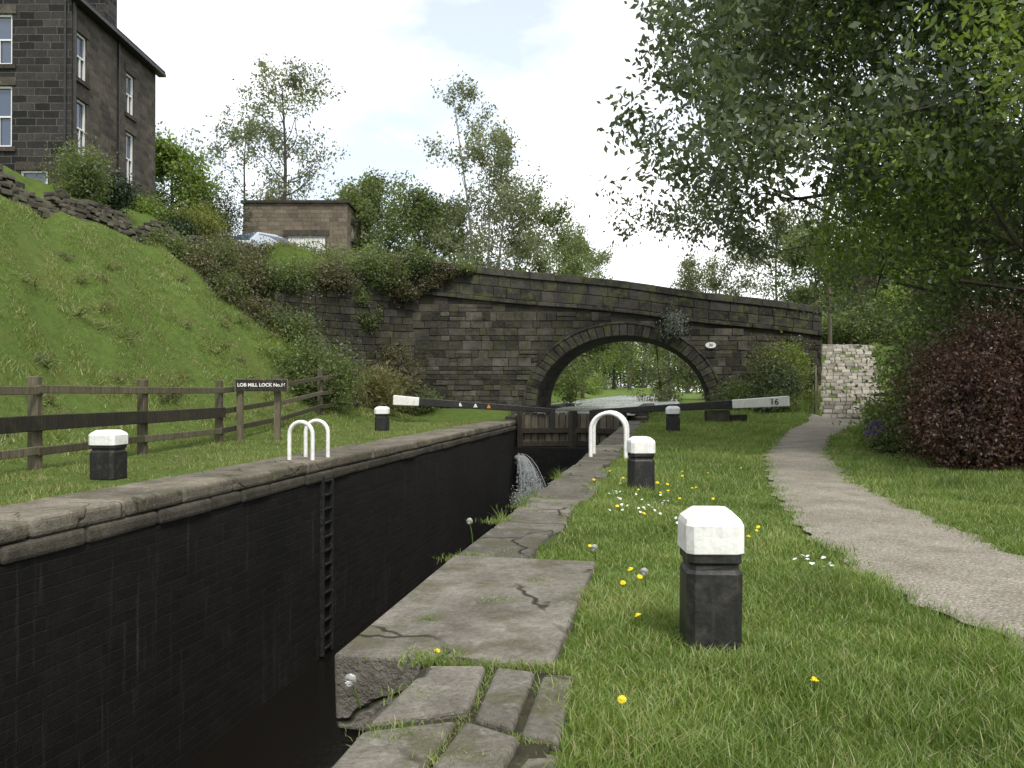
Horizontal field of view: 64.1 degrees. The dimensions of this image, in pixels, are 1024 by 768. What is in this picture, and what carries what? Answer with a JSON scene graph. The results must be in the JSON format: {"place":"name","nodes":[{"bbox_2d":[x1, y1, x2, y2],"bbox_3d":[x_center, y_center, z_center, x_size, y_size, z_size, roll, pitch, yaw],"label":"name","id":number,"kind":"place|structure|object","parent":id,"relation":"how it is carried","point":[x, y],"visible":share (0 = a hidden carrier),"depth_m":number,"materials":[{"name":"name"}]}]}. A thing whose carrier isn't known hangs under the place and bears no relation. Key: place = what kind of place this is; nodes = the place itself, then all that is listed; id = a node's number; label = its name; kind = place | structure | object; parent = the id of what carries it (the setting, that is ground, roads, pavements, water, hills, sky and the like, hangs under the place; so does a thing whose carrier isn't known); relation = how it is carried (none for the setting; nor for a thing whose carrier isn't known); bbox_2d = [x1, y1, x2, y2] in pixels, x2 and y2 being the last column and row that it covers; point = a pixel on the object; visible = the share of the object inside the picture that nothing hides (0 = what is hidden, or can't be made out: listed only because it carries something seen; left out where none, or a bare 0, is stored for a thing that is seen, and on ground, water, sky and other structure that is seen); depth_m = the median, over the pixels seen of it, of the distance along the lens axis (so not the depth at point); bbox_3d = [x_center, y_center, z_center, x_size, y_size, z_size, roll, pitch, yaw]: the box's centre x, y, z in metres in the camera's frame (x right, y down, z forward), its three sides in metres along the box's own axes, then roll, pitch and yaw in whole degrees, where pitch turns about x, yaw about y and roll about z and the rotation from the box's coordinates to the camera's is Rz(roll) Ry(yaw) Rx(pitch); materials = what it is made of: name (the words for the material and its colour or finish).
{"place":"outdoors","nodes":[
{"label":"outdoors","id":0,"kind":"place"},
{"bbox_2d":[0,195,487,505],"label":"hillside grass","id":1,"kind":"structure","parent":0,"point":[82,468],"depth_m":26.33,"materials":[{"name":"plant"}]},
{"bbox_2d":[180,508,515,767],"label":"lock chamber water","id":2,"kind":"structure","parent":0,"point":[292,724],"depth_m":13.80,"materials":[{"name":"black liquid"}]},
{"bbox_2d":[0,165,1023,767],"bbox_3d":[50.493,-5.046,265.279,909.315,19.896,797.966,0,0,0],"label":"ground","id":3,"kind":"structure","parent":0,"point":[50,317],"depth_m":25.86,"materials":[{"name":"green plant"}]},
{"bbox_2d":[0,0,71,184],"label":"front wall","id":4,"kind":"structure","parent":3,"relation":"on","point":[38,74],"depth_m":38.60,"materials":[{"name":"stone"}]},
{"bbox_2d":[0,15,47,183],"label":"front window frames","id":5,"kind":"structure","parent":4,"relation":"attached to","point":[8,87],"depth_m":38.68,"materials":[{"name":"wood"}]},
{"bbox_2d":[0,5,51,169],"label":"front lintels","id":6,"kind":"object","parent":4,"relation":"attached to","point":[8,9],"visible":0.7,"depth_m":38.52,"materials":[{"name":"stone"}]},
{"bbox_2d":[35,130,121,205],"bbox_3d":[-19.668,-9.422,37.364,3.967,4.046,3.797,0,0,0],"label":"green shrub","id":7,"kind":"object","parent":3,"relation":"on","point":[85,173],"visible":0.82,"depth_m":36.76,"materials":[{"name":"green plant"}]},
{"bbox_2d":[88,429,127,480],"bbox_3d":[-7.100,1.289,14.390,0.508,0.960,0.509,0,0,9],"label":"mooring bollard","id":8,"kind":"object","parent":3,"relation":"on","point":[108,457],"visible":0.95,"depth_m":14.17,"materials":[{"name":"black paint"}]},
{"bbox_2d":[71,1,155,203],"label":"side wall","id":9,"kind":"structure","parent":3,"relation":"on","point":[101,79],"depth_m":42.69,"materials":[{"name":"stone"}]},
{"bbox_2d":[77,33,132,184],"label":"side window frames","id":10,"kind":"structure","parent":9,"relation":"attached to","point":[82,59],"depth_m":39.94,"materials":[{"name":"wood"}]},
{"bbox_2d":[76,21,136,191],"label":"side lintels","id":11,"kind":"object","parent":9,"relation":"attached to","point":[85,33],"visible":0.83,"depth_m":40.07,"materials":[{"name":"stone"}]},
{"bbox_2d":[92,160,147,213],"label":"conifer shrub","id":12,"kind":"object","parent":3,"relation":"on","point":[120,198],"visible":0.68,"depth_m":39.71,"materials":[{"name":"green plant"}]},
{"bbox_2d":[0,164,258,250],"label":"drystone wall","id":13,"kind":"structure","parent":3,"relation":"on","point":[49,204],"depth_m":34.53,"materials":[{"name":"stone"}]},
{"bbox_2d":[126,190,174,221],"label":"green shrub","id":14,"kind":"object","parent":3,"relation":"on","point":[152,208],"visible":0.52,"depth_m":44.56,"materials":[{"name":"green plant"}]},
{"bbox_2d":[155,172,193,214],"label":"flowering bush","id":15,"kind":"object","parent":3,"relation":"on","point":[165,200],"visible":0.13,"depth_m":50.52,"materials":[{"name":"green plant"}]},
{"bbox_2d":[0,369,359,469],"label":"wooden fence","id":16,"kind":"object","parent":3,"relation":"on","point":[34,423],"visible":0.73,"depth_m":18.89,"materials":[{"name":"brown wood"}]},
{"bbox_2d":[158,206,205,238],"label":"bush","id":17,"kind":"object","parent":3,"relation":"on","point":[186,229],"visible":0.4,"depth_m":43.99,"materials":[{"name":"green plant"}]},
{"bbox_2d":[12,238,360,421],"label":"rough grass tussocks","id":18,"kind":"object","parent":3,"relation":"on","point":[163,396],"visible":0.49,"depth_m":27.82,"materials":[{"name":"green plant"}]},
{"bbox_2d":[155,121,227,221],"bbox_3d":[-21.844,-12.644,53.203,6.568,8.634,6.889,0,0,0],"label":"broadleaf tree","id":19,"kind":"object","parent":3,"relation":"on","point":[185,171],"visible":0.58,"depth_m":52.37,"materials":[{"name":"green plant"}]},
{"bbox_2d":[159,197,228,238],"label":"green shrub","id":20,"kind":"object","parent":3,"relation":"on","point":[206,221],"visible":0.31,"depth_m":45.73,"materials":[{"name":"green plant"}]},
{"bbox_2d":[164,194,239,238],"bbox_3d":[-19.311,-9.352,49.875,5.438,4.268,4.631,0,0,-8],"label":"green shrub","id":21,"kind":"object","parent":3,"relation":"on","point":[204,204],"visible":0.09,"depth_m":49.76,"materials":[{"name":"green plant"}]},
{"bbox_2d":[188,175,269,238],"bbox_3d":[-18.485,-10.162,51.954,5.010,6.714,5.489,0,0,31],"label":"conifer shrub","id":22,"kind":"object","parent":3,"relation":"on","point":[231,215],"visible":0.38,"depth_m":51.49,"materials":[{"name":"green plant"}]},
{"bbox_2d":[175,86,316,232],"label":"sparse tree","id":23,"kind":"object","parent":3,"relation":"on","point":[217,148],"visible":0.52,"depth_m":66.01,"materials":[{"name":"green plant"}]},
{"bbox_2d":[234,379,287,441],"bbox_3d":[-7.620,0.886,24.849,1.550,2.086,0.430,0,0,-19],"label":"lock name sign","id":24,"kind":"object","parent":3,"relation":"on","point":[276,386],"visible":0.99,"depth_m":24.66,"materials":[{"name":"brown wood"}]},
{"bbox_2d":[233,232,291,247],"bbox_3d":[-15.914,-8.302,50.636,2.282,1.998,5.346,0,0,32],"label":"parked car","id":25,"kind":"object","parent":3,"relation":"on","point":[255,236],"visible":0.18,"depth_m":49.89,"materials":[{"name":"grey paint"}]},
{"bbox_2d":[135,216,419,352],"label":"bramble bank","id":26,"kind":"structure","parent":3,"relation":"on","point":[218,259],"depth_m":40.85,"materials":[{"name":"green plant"}]},
{"bbox_2d":[218,53,350,225],"bbox_3d":[-17.155,-16.472,62.084,10.122,16.928,10.596,0,0,0],"label":"sparse tree","id":27,"kind":"object","parent":3,"relation":"on","point":[294,79],"visible":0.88,"depth_m":61.62,"materials":[{"name":"green plant"}]},
{"bbox_2d":[254,331,314,373],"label":"green shrub","id":28,"kind":"object","parent":3,"relation":"on","point":[271,353],"visible":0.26,"depth_m":37.04,"materials":[{"name":"green plant"}]},
{"bbox_2d":[0,430,588,767],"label":"lock chamber walls","id":29,"kind":"structure","parent":3,"relation":"on","point":[178,643],"depth_m":13.20,"materials":[{"name":"stone"}]},
{"bbox_2d":[0,420,516,565],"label":"lock coping","id":30,"kind":"object","parent":29,"relation":"on","point":[38,528],"visible":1,"depth_m":12.77,"materials":[{"name":"stone"}]},
{"bbox_2d":[287,419,329,459],"bbox_3d":[-4.426,1.249,17.834,0.620,0.952,0.890,0,0,11],"label":"ladder handrail","id":31,"kind":"object","parent":29,"relation":"attached to","point":[312,433],"visible":0.94,"depth_m":17.46,"materials":[{"name":"metal"}]},
{"bbox_2d":[320,474,333,656],"bbox_3d":[-4.014,3.899,17.737,0.090,3.850,0.600,0,0,11],"label":"lock ladder","id":32,"kind":"object","parent":29,"relation":"attached to","point":[330,590],"visible":0.99,"depth_m":17.67,"materials":[{"name":"metal"}]},
{"bbox_2d":[367,666,573,767],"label":"paving joints","id":33,"kind":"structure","parent":29,"relation":"on","point":[523,754],"depth_m":3.75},
{"bbox_2d":[419,398,551,412],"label":"black beam","id":34,"kind":"structure","parent":29,"relation":"on","point":[429,402],"depth_m":39.78,"materials":[{"name":"paint"}]},
{"bbox_2d":[393,395,418,405],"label":"balance beam end","id":35,"kind":"structure","parent":34,"relation":"attached to","point":[405,400],"depth_m":39.45,"materials":[{"name":"paint"}]},
{"bbox_2d":[332,421,641,767],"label":"lock coping","id":36,"kind":"object","parent":29,"relation":"on","point":[533,624],"visible":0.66,"depth_m":4.81,"materials":[{"name":"stone"}]},
{"bbox_2d":[510,453,546,510],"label":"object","id":37,"kind":"structure","parent":29,"relation":"attached to","point":[524,461],"depth_m":38.84,"materials":[{"name":"white liquid"}]},
{"bbox_2d":[517,411,626,446],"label":"lock gate","id":38,"kind":"structure","parent":29,"relation":"attached to","point":[534,430],"depth_m":40.18,"materials":[{"name":"wood"}]},
{"bbox_2d":[589,410,628,457],"bbox_3d":[2.252,1.176,18.905,0.880,1.111,0.890,0,0,11],"label":"ladder handrail","id":39,"kind":"object","parent":29,"relation":"attached to","point":[592,430],"visible":0.94,"depth_m":18.54,"materials":[{"name":"metal"}]},
{"bbox_2d":[593,400,731,413],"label":"black beam","id":40,"kind":"structure","parent":29,"relation":"on","point":[725,404],"depth_m":39.05,"materials":[{"name":"paint"}]},
{"bbox_2d":[732,396,789,408],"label":"balance beam end","id":41,"kind":"structure","parent":40,"relation":"attached to","point":[758,402],"depth_m":38.41,"materials":[{"name":"paint"}]},
{"bbox_2d":[240,200,360,257],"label":"stone garage","id":42,"kind":"structure","parent":3,"relation":"on","point":[330,221],"depth_m":55.08,"materials":[{"name":"brown stone"}]},
{"bbox_2d":[287,237,325,253],"bbox_3d":[-13.840,-8.690,55.162,2.680,2.450,0.040,0,0,0],"label":"garage door","id":43,"kind":"structure","parent":42,"relation":"in","point":[304,240],"depth_m":55.15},
{"bbox_2d":[259,317,388,416],"bbox_3d":[-8.413,-0.254,36.431,5.709,5.372,5.351,0,0,0],"label":"green shrub","id":44,"kind":"object","parent":3,"relation":"on","point":[309,370],"visible":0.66,"depth_m":35.93,"materials":[{"name":"green plant"}]},
{"bbox_2d":[263,266,415,395],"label":"retaining wall","id":45,"kind":"structure","parent":3,"relation":"on","point":[341,310],"depth_m":44.38,"materials":[{"name":"stone"}]},
{"bbox_2d":[350,239,474,367],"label":"wall plants","id":46,"kind":"object","parent":45,"relation":"attached to","point":[404,292],"depth_m":45.39,"materials":[{"name":"green plant"}]},
{"bbox_2d":[316,166,425,256],"bbox_3d":[-10.668,-11.628,59.350,7.480,8.547,7.538,0,0,12],"label":"broadleaf tree","id":47,"kind":"object","parent":3,"relation":"on","point":[369,208],"visible":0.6,"depth_m":58.36,"materials":[{"name":"green plant"}]},
{"bbox_2d":[374,406,389,430],"bbox_3d":[-4.949,1.369,31.193,0.540,1.020,0.540,0,0,0],"label":"mooring bollard","id":48,"kind":"object","parent":3,"relation":"on","point":[382,418],"visible":0.94,"depth_m":30.94,"materials":[{"name":"black paint"}]},
{"bbox_2d":[350,354,417,415],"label":"dry reeds","id":49,"kind":"object","parent":3,"relation":"on","point":[373,398],"visible":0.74,"depth_m":40.78,"materials":[{"name":"plant"}]},
{"bbox_2d":[362,331,437,416],"bbox_3d":[-6.060,-0.192,44.026,4.099,5.443,3.683,0,0,34],"label":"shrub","id":50,"kind":"object","parent":3,"relation":"on","point":[405,372],"visible":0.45,"depth_m":43.71,"materials":[{"name":"plant"}]},
{"bbox_2d":[399,380,444,416],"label":"green shrub","id":51,"kind":"object","parent":3,"relation":"on","point":[426,408],"visible":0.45,"depth_m":43.92,"materials":[{"name":"green plant"}]},
{"bbox_2d":[361,170,492,266],"bbox_3d":[-6.657,-10.361,64.133,10.833,13.166,9.538,0,0,-34],"label":"broadleaf tree","id":52,"kind":"object","parent":3,"relation":"on","point":[421,199],"visible":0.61,"depth_m":62.35,"materials":[{"name":"green plant"}]},
{"bbox_2d":[399,190,506,268],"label":"broadleaf tree","id":53,"kind":"object","parent":3,"relation":"on","point":[448,205],"visible":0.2,"depth_m":67.58,"materials":[{"name":"green plant"}]},
{"bbox_2d":[343,518,647,707],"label":"dandelion clocks","id":54,"kind":"object","parent":3,"relation":"on","point":[351,677],"visible":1,"depth_m":6.17,"materials":[{"name":"white plant"}]},
{"bbox_2d":[415,65,581,271],"bbox_3d":[-1.168,-12.079,62.254,13.056,24.298,12.234,0,0,0],"label":"birch tree","id":55,"kind":"object","parent":3,"relation":"on","point":[501,159],"visible":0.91,"depth_m":61.27,"materials":[{"name":"green plant"}]},
{"bbox_2d":[501,188,612,405],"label":"broadleaf tree","id":56,"kind":"object","parent":3,"relation":"on","point":[570,266],"visible":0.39,"depth_m":65.12,"materials":[{"name":"green plant"}]},
{"bbox_2d":[504,403,654,446],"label":"canal bank wall","id":57,"kind":"structure","parent":3,"relation":"on","point":[642,417],"depth_m":42.17,"materials":[{"name":"stone"}]},
{"bbox_2d":[548,235,617,398],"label":"broadleaf tree","id":58,"kind":"object","parent":3,"relation":"on","point":[600,258],"visible":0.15,"depth_m":104.45,"materials":[{"name":"green plant"}]},
{"bbox_2d":[526,218,641,398],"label":"broadleaf tree","id":59,"kind":"object","parent":3,"relation":"on","point":[569,240],"visible":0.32,"depth_m":90.75,"materials":[{"name":"green plant"}]},
{"bbox_2d":[352,253,822,408],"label":"stone arch bridge","id":60,"kind":"structure","parent":3,"relation":"on","point":[501,336],"depth_m":45.98,"materials":[{"name":"grey stone"}]},
{"bbox_2d":[653,301,691,345],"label":"silver wall plant","id":61,"kind":"object","parent":60,"relation":"attached to","point":[671,323],"visible":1,"depth_m":45.53,"materials":[{"name":"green plant"}]},
{"bbox_2d":[315,235,910,371],"bbox_3d":[7.976,-5.266,56.941,42.162,8.842,9.862,0,0,-11],"label":"hedge","id":62,"kind":"object","parent":3,"relation":"on","point":[844,332],"visible":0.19,"depth_m":56.60,"materials":[{"name":"green plant"}]},
{"bbox_2d":[434,467,818,707],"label":"dandelions","id":63,"kind":"object","parent":3,"relation":"on","point":[636,615],"visible":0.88,"depth_m":6.45,"materials":[{"name":"yellow plant"}]},
{"bbox_2d":[627,436,654,490],"bbox_3d":[1.999,1.282,12.692,0.387,0.930,0.390,0,0,-5],"label":"mooring bollard","id":64,"kind":"object","parent":3,"relation":"on","point":[641,463],"visible":0.91,"depth_m":12.52,"materials":[{"name":"black paint"}]},
{"bbox_2d":[607,341,699,401],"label":"broadleaf tree","id":65,"kind":"object","parent":3,"relation":"on","point":[664,393],"visible":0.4,"depth_m":89.91,"materials":[{"name":"green plant"}]},
{"bbox_2d":[666,406,679,431],"bbox_3d":[5.958,1.343,30.291,0.480,1.050,0.487,0,0,0],"label":"mooring bollard","id":66,"kind":"object","parent":3,"relation":"on","point":[672,418],"visible":0.91,"depth_m":30.07,"materials":[{"name":"black paint"}]},
{"bbox_2d":[338,342,1023,767],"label":"grass","id":67,"kind":"structure","parent":3,"relation":"on","point":[974,648],"depth_m":4.95,"materials":[{"name":"plant"}]},
{"bbox_2d":[634,246,756,399],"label":"broadleaf tree","id":68,"kind":"object","parent":3,"relation":"on","point":[714,284],"visible":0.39,"depth_m":84.09,"materials":[{"name":"green plant"}]},
{"bbox_2d":[553,291,853,395],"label":"canalside bushes","id":69,"kind":"object","parent":3,"relation":"on","point":[592,386],"visible":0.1,"depth_m":146.00,"materials":[{"name":"green plant"}]},
{"bbox_2d":[587,282,824,393],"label":"distant woodland","id":70,"kind":"object","parent":3,"relation":"on","point":[639,383],"visible":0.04,"depth_m":241.52,"materials":[{"name":"green plant"}]},
{"bbox_2d":[677,506,743,653],"bbox_3d":[1.210,1.229,4.993,0.350,0.940,0.355,0,0,0],"label":"mooring bollard","id":71,"kind":"object","parent":3,"relation":"on","point":[710,541],"visible":0.96,"depth_m":4.83,"materials":[{"name":"black paint"}]},
{"bbox_2d":[704,410,746,421],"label":"stone plinth","id":72,"kind":"structure","parent":3,"relation":"on","point":[718,415],"depth_m":38.89,"materials":[{"name":"stone"}]},
{"bbox_2d":[706,371,767,409],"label":"bank shrub","id":73,"kind":"object","parent":3,"relation":"on","point":[735,392],"visible":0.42,"depth_m":43.29,"materials":[{"name":"green plant"}]},
{"bbox_2d":[717,202,821,306],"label":"broadleaf tree","id":74,"kind":"object","parent":3,"relation":"on","point":[756,261],"visible":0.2,"depth_m":79.50,"materials":[{"name":"green plant"}]},
{"bbox_2d":[747,389,793,412],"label":"bank shrub","id":75,"kind":"object","parent":3,"relation":"on","point":[765,409],"visible":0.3,"depth_m":41.63,"materials":[{"name":"green plant"}]},
{"bbox_2d":[736,330,817,406],"bbox_3d":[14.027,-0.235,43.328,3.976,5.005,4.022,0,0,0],"label":"bank shrub","id":76,"kind":"object","parent":3,"relation":"on","point":[766,380],"visible":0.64,"depth_m":43.02,"materials":[{"name":"green plant"}]},
{"bbox_2d":[760,387,802,412],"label":"bank shrub","id":77,"kind":"object","parent":3,"relation":"on","point":[794,402],"visible":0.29,"depth_m":41.84,"materials":[{"name":"green plant"}]},
{"bbox_2d":[776,337,817,391],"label":"bank shrub","id":78,"kind":"object","parent":3,"relation":"on","point":[802,358],"visible":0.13,"depth_m":45.01,"materials":[{"name":"green plant"}]},
{"bbox_2d":[588,0,1023,332],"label":"dark tree","id":79,"kind":"object","parent":3,"relation":"on","point":[758,63],"visible":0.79,"depth_m":19.95,"materials":[{"name":"green plant"}]},
{"bbox_2d":[814,365,817,413],"bbox_3d":[17.597,-0.769,47.312,0.187,5.407,11.167,0,0,21],"label":"ramp handrail","id":80,"kind":"object","parent":3,"relation":"on","point":[816,394],"visible":0.52,"depth_m":42.16,"materials":[{"name":"wood"}]},
{"bbox_2d":[770,218,883,343],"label":"broadleaf tree","id":81,"kind":"object","parent":3,"relation":"on","point":[795,242],"visible":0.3,"depth_m":67.69,"materials":[{"name":"green plant"}]},
{"bbox_2d":[827,272,831,344],"bbox_3d":[20.998,-4.774,54.033,0.282,5.402,0.277,0,0,-34],"label":"utility pole","id":82,"kind":"object","parent":3,"relation":"on","point":[830,328],"visible":0.42,"depth_m":53.92,"materials":[{"name":"brown wood"}]},
{"bbox_2d":[818,344,883,418],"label":"cobbled ramp","id":83,"kind":"structure","parent":3,"relation":"on","point":[829,408],"depth_m":47.04,"materials":[{"name":"stone"}]},
{"bbox_2d":[787,172,928,273],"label":"broadleaf tree","id":84,"kind":"object","parent":3,"relation":"on","point":[811,219],"visible":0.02,"depth_m":76.75,"materials":[{"name":"green plant"}]},
{"bbox_2d":[838,380,892,447],"bbox_3d":[9.808,1.048,21.520,2.111,2.304,2.422,0,0,0],"label":"garden shrub","id":85,"kind":"object","parent":3,"relation":"on","point":[866,411],"visible":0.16,"depth_m":21.72,"materials":[{"name":"green plant"}]},
{"bbox_2d":[861,411,895,437],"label":"purple flowers","id":86,"kind":"object","parent":3,"relation":"on","point":[872,424],"visible":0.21,"depth_m":20.68,"materials":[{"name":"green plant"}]},
{"bbox_2d":[863,429,902,453],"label":"garden shrub","id":87,"kind":"object","parent":3,"relation":"on","point":[877,447],"visible":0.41,"depth_m":19.94,"materials":[{"name":"green plant"}]},
{"bbox_2d":[766,0,1023,334],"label":"bright leafed tree","id":88,"kind":"object","parent":3,"relation":"on","point":[997,41],"visible":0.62,"depth_m":18.46,"materials":[{"name":"green plant"}]},
{"bbox_2d":[824,242,975,340],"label":"broadleaf tree","id":89,"kind":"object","parent":3,"relation":"on","point":[867,283],"visible":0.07,"depth_m":66.06,"materials":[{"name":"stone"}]},
{"bbox_2d":[854,329,960,457],"bbox_3d":[9.713,0.830,19.031,2.866,4.264,3.306,0,0,-29],"label":"garden shrub","id":90,"kind":"object","parent":3,"relation":"on","point":[895,441],"visible":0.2,"depth_m":19.13,"materials":[{"name":"green plant"}]},
{"bbox_2d":[887,307,930,357],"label":"garden shrub","id":91,"kind":"object","parent":3,"relation":"on","point":[910,329],"visible":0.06,"depth_m":50.45,"materials":[{"name":"green plant"}]},
{"bbox_2d":[805,211,1023,454],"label":"garden shrub","id":92,"kind":"object","parent":3,"relation":"on","point":[932,327],"visible":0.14,"depth_m":19.74,"materials":[{"name":"green plant"}]},
{"bbox_2d":[846,185,1013,329],"bbox_3d":[31.200,-9.599,62.321,11.161,12.922,12.857,0,0,0],"label":"broadleaf tree","id":93,"kind":"object","parent":3,"relation":"on","point":[887,293],"visible":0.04,"depth_m":62.30,"materials":[{"name":"green plant"}]},
{"bbox_2d":[871,278,1023,472],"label":"purple leafed shrub","id":94,"kind":"object","parent":3,"relation":"on","point":[969,413],"visible":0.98,"depth_m":15.82,"materials":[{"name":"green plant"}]},
{"bbox_2d":[881,177,1023,366],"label":"broadleaf tree","id":95,"kind":"object","parent":3,"relation":"on","point":[1012,268],"visible":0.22,"depth_m":19.51,"materials":[{"name":"green plant"}]},
{"bbox_2d":[905,90,1023,319],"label":"bright leafed tree","id":96,"kind":"object","parent":3,"relation":"on","point":[995,231],"visible":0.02,"depth_m":29.41,"materials":[{"name":"green plant"}]},
{"bbox_2d":[117,0,1023,391],"label":"sky","id":97,"kind":"structure","parent":0,"point":[545,66],"materials":[{"name":"white"}]},
{"bbox_2d":[514,395,679,414],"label":"canal water","id":98,"kind":"structure","parent":0,"point":[586,405],"depth_m":74.13,"materials":[{"name":"liquid"}]},
{"bbox_2d":[763,414,1023,651],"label":"gravel path","id":99,"kind":"structure","parent":0,"point":[979,580],"depth_m":8.26,"materials":[{"name":"gravel"}]},
{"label":"rear walls","id":100,"kind":"object","parent":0,"visible":0},
{"bbox_2d":[85,0,164,72],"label":"roof","id":101,"kind":"structure","parent":100,"relation":"attached to","point":[102,15],"depth_m":42.84,"materials":[{"name":"stone"}]},
{"bbox_2d":[87,0,116,26],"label":"chimney","id":102,"kind":"object","parent":101,"relation":"on","point":[107,9],"visible":0.04,"depth_m":43.57,"materials":[{"name":"stone"}]},
{"bbox_2d":[63,0,165,180],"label":"gutter and downpipes","id":103,"kind":"object","parent":101,"relation":"attached to","point":[104,23],"visible":0.66,"depth_m":39.74,"materials":[{"name":"metal"}]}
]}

